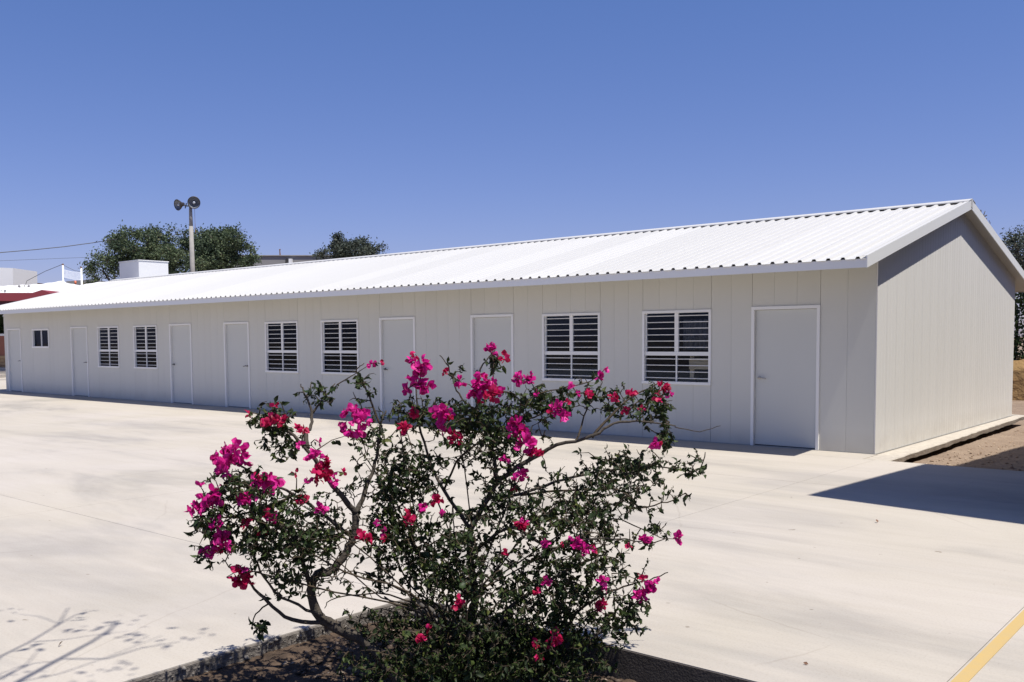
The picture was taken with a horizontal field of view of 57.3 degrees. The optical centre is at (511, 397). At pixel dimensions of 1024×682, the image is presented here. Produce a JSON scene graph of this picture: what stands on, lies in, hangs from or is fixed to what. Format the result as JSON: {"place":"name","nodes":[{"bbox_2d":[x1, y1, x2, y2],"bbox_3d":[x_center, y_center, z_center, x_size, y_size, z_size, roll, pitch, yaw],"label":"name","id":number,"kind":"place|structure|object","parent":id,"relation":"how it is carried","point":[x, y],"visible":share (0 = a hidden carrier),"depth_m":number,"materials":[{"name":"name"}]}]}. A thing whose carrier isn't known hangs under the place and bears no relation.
{"place":"outdoors","nodes":[
{"label":"outdoors","id":0,"kind":"place"},
{"bbox_2d":[0,268,36,285],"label":"rooftop tank","id":1,"kind":"object","parent":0,"point":[12,276],"visible":0.4,"depth_m":58.43,"materials":[{"name":"white"}]},
{"bbox_2d":[3,257,84,260],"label":"power cable","id":2,"kind":"object","parent":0,"point":[35,259],"visible":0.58,"depth_m":61.83,"materials":[{"name":"black metal"}]},
{"bbox_2d":[0,239,116,252],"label":"power cable","id":3,"kind":"object","parent":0,"point":[58,247],"visible":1,"depth_m":51.78,"materials":[{"name":"black rubber"}]},
{"bbox_2d":[66,280,105,284],"bbox_3d":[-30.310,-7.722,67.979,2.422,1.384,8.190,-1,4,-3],"label":"brown house","id":4,"kind":"structure","parent":0,"point":[78,282],"depth_m":66.00,"materials":[{"name":"beige stone"}]},
{"bbox_2d":[230,255,332,267],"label":"grey building","id":5,"kind":"structure","parent":0,"point":[272,259],"depth_m":75.00,"materials":[{"name":"concrete"}]},
{"bbox_2d":[0,378,1023,681],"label":"concrete yard","id":6,"kind":"structure","parent":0,"point":[780,564],"depth_m":7.34,"materials":[{"name":"beige concrete"}]},
{"bbox_2d":[0,334,5,377],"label":"red wall","id":7,"kind":"structure","parent":6,"relation":"on","point":[2,362],"depth_m":46.00,"materials":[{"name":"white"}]},
{"bbox_2d":[0,290,57,304],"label":"maroon canopy","id":8,"kind":"object","parent":6,"relation":"on","point":[5,298],"visible":0.11,"depth_m":44.00,"materials":[{"name":"red metal"}]},
{"bbox_2d":[132,601,405,681],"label":"exposed pebbles","id":9,"kind":"object","parent":6,"relation":"on","point":[219,666],"visible":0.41,"depth_m":5.21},
{"bbox_2d":[177,621,635,681],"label":"bed soil","id":10,"kind":"structure","parent":6,"relation":"in","point":[267,662],"depth_m":5.17,"materials":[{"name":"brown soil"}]},
{"bbox_2d":[409,603,489,636],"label":"exposed stones","id":11,"kind":"object","parent":10,"relation":"on","point":[431,608],"visible":0.13,"depth_m":5.98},
{"bbox_2d":[184,342,717,681],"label":"bougainvillea","id":12,"kind":"object","parent":10,"relation":"on","point":[462,662],"visible":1,"depth_m":4.76,"materials":[{"name":"green plant"}]},
{"bbox_2d":[0,199,1023,461],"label":"prefab building","id":13,"kind":"structure","parent":6,"relation":"on","point":[882,333],"depth_m":17.26,"materials":[{"name":"paint"}]},
{"bbox_2d":[7,328,22,391],"bbox_3d":[-16.980,-1.286,32.049,1.090,2.150,0.109,3,5,40],"label":"door","id":14,"kind":"structure","parent":13,"relation":"in","point":[14,349],"depth_m":32.12,"materials":[{"name":"white paint"}]},
{"bbox_2d":[32,328,49,347],"bbox_3d":[-15.408,-1.942,30.674,1.250,0.629,0.102,3,5,40],"label":"window","id":15,"kind":"structure","parent":13,"relation":"in","point":[40,337],"depth_m":30.73,"materials":[{"name":"white paint"}]},
{"bbox_2d":[70,326,89,396],"bbox_3d":[-13.344,-1.119,28.982,1.090,2.150,0.109,3,5,40],"label":"door","id":16,"kind":"structure","parent":13,"relation":"in","point":[79,338],"depth_m":29.05,"materials":[{"name":"white paint"}]},
{"bbox_2d":[97,326,119,367],"bbox_3d":[-11.942,-1.501,27.770,1.291,1.216,0.100,3,5,40],"label":"window","id":17,"kind":"structure","parent":13,"relation":"in","point":[108,336],"depth_m":27.78,"materials":[{"name":"white paint"}]},
{"bbox_2d":[118,260,168,278],"bbox_3d":[-14.498,-4.692,36.924,1.559,1.331,1.269,3,5,40],"label":"rooftop box","id":18,"kind":"object","parent":13,"relation":"on","point":[136,268],"visible":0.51,"depth_m":36.39,"materials":[{"name":"white"}]},
{"bbox_2d":[133,325,157,368],"bbox_3d":[-10.299,-1.426,26.385,1.291,1.216,0.100,3,5,40],"label":"window","id":19,"kind":"structure","parent":13,"relation":"in","point":[145,346],"depth_m":26.40,"materials":[{"name":"white paint"}]},
{"bbox_2d":[169,323,193,403],"bbox_3d":[-8.883,-0.913,25.218,1.090,2.150,0.109,3,5,40],"label":"door","id":20,"kind":"structure","parent":13,"relation":"in","point":[180,336],"depth_m":25.27,"materials":[{"name":"white paint"}]},
{"bbox_2d":[223,322,250,408],"bbox_3d":[-6.882,-0.821,23.529,1.090,2.150,0.109,3,5,40],"label":"door","id":21,"kind":"structure","parent":13,"relation":"in","point":[236,334],"depth_m":23.57,"materials":[{"name":"white paint"}]},
{"bbox_2d":[264,321,298,372],"bbox_3d":[-5.464,-1.203,22.305,1.291,1.216,0.100,3,5,40],"label":"window","id":22,"kind":"structure","parent":13,"relation":"in","point":[281,338],"depth_m":22.32,"materials":[{"name":"white paint"}]},
{"bbox_2d":[320,319,358,374],"bbox_3d":[-3.830,-1.128,20.926,1.291,1.216,0.100,3,5,40],"label":"window","id":23,"kind":"structure","parent":13,"relation":"in","point":[339,338],"depth_m":20.94,"materials":[{"name":"white paint"}]},
{"bbox_2d":[379,317,415,418],"bbox_3d":[-2.391,-0.615,19.740,1.090,2.150,0.109,3,5,40],"label":"door","id":24,"kind":"structure","parent":13,"relation":"in","point":[397,336],"depth_m":19.82,"materials":[{"name":"white paint"}]},
{"bbox_2d":[470,314,513,425],"bbox_3d":[-0.367,-0.522,18.032,1.090,2.150,0.109,3,5,40],"label":"door","id":25,"kind":"structure","parent":13,"relation":"in","point":[498,329],"depth_m":17.99,"materials":[{"name":"white paint"}]},
{"bbox_2d":[542,312,600,381],"bbox_3d":[1.066,-0.903,16.795,1.291,1.216,0.100,3,5,40],"label":"window","id":26,"kind":"structure","parent":13,"relation":"in","point":[571,318],"depth_m":16.81,"materials":[{"name":"white paint"}]},
{"bbox_2d":[642,309,711,384],"bbox_3d":[2.709,-0.827,15.410,1.291,1.216,0.100,3,5,40],"label":"window","id":27,"kind":"structure","parent":13,"relation":"in","point":[677,315],"depth_m":15.40,"materials":[{"name":"white paint"}]},
{"bbox_2d":[683,319,707,349],"bbox_3d":[3.041,-1.024,15.272,0.570,0.500,0.044,3,5,40],"label":"curtain","id":28,"kind":"object","parent":13,"relation":"hanging from","point":[690,340],"visible":0.72,"depth_m":15.30,"materials":[{"name":"fabric"}]},
{"bbox_2d":[750,305,820,449],"bbox_3d":[4.148,-0.314,14.223,1.090,2.150,0.109,3,5,40],"label":"door","id":29,"kind":"structure","parent":13,"relation":"in","point":[785,344],"depth_m":14.24,"materials":[{"name":"white paint"}]},
{"bbox_2d":[951,610,1023,681],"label":"yellow line","id":30,"kind":"object","parent":6,"relation":"on","point":[982,658],"depth_m":5.03,"materials":[{"name":"paint"}]},
{"bbox_2d":[0,0,1023,336],"label":"sky","id":31,"kind":"structure","parent":0,"point":[409,125],"materials":[{"name":"blue"}]},
{"bbox_2d":[671,377,707,381],"bbox_3d":[3.367,0.178,15.545,1.200,0.979,0.810,3,5,40],"label":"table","id":32,"kind":"object","parent":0,"point":[695,380],"visible":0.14,"depth_m":15.38,"materials":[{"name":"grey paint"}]},
{"bbox_2d":[689,356,707,377],"bbox_3d":[3.163,-0.480,15.206,0.620,0.380,0.060,3,5,40],"label":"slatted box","id":33,"kind":"object","parent":32,"relation":"on","point":[696,362],"visible":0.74,"depth_m":15.30,"materials":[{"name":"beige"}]},
{"bbox_2d":[904,339,1023,462],"bbox_3d":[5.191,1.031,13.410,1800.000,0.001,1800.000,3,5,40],"label":"ground","id":34,"kind":"structure","parent":0,"point":[1017,407],"depth_m":18.04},
{"bbox_2d":[0,314,3,333],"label":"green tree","id":35,"kind":"object","parent":34,"relation":"on","point":[1,324],"visible":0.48,"depth_m":51.63,"materials":[{"name":"green plant"}]},
{"bbox_2d":[0,281,106,292],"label":"white tarpaulin","id":36,"kind":"object","parent":34,"relation":"on","point":[59,286],"visible":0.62,"depth_m":50.62,"materials":[{"name":"white fabric"}]},
{"bbox_2d":[62,264,63,282],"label":"post","id":37,"kind":"object","parent":34,"relation":"on","point":[62,273],"visible":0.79,"depth_m":51.99,"materials":[{"name":"white"}]},
{"bbox_2d":[63,270,80,279],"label":"white net","id":38,"kind":"object","parent":37,"relation":"attached to","point":[74,277],"visible":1,"depth_m":52.00,"materials":[{"name":"white fabric"}]},
{"bbox_2d":[80,267,82,286],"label":"post","id":39,"kind":"object","parent":34,"relation":"on","point":[81,277],"visible":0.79,"depth_m":51.99,"materials":[{"name":"white"}]},
{"bbox_2d":[77,219,196,283],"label":"mesquite tree","id":40,"kind":"object","parent":34,"relation":"on","point":[156,246],"visible":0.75,"depth_m":59.36,"materials":[{"name":"green plant"}]},
{"bbox_2d":[174,196,199,271],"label":"loudspeaker pole","id":41,"kind":"object","parent":34,"relation":"on","point":[193,202],"visible":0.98,"depth_m":49.93,"materials":[{"name":"metal"}]},
{"bbox_2d":[178,222,261,271],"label":"mesquite tree","id":42,"kind":"object","parent":34,"relation":"on","point":[215,249],"visible":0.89,"depth_m":56.41,"materials":[{"name":"green plant"}]},
{"bbox_2d":[309,231,389,259],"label":"tree","id":43,"kind":"object","parent":34,"relation":"on","point":[340,247],"visible":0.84,"depth_m":65.35,"materials":[{"name":"green plant"}]},
{"bbox_2d":[1000,224,1023,307],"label":"olive tree","id":44,"kind":"object","parent":34,"relation":"on","point":[1014,241],"visible":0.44,"depth_m":35.63,"materials":[{"name":"green plant"}]},
{"bbox_2d":[1012,358,1023,400],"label":"earth bank","id":45,"kind":"structure","parent":34,"relation":"on","point":[1018,381],"depth_m":27.35,"materials":[{"name":"brown soil"}]},
{"bbox_2d":[1013,292,1023,359],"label":"hedge","id":46,"kind":"object","parent":45,"relation":"on","point":[1019,340],"visible":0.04,"depth_m":27.49,"materials":[{"name":"green plant"}]},
{"bbox_2d":[913,425,1023,470],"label":"dirt ground","id":47,"kind":"structure","parent":0,"point":[1001,439],"depth_m":14.70,"materials":[{"name":"gravel"}]}
]}

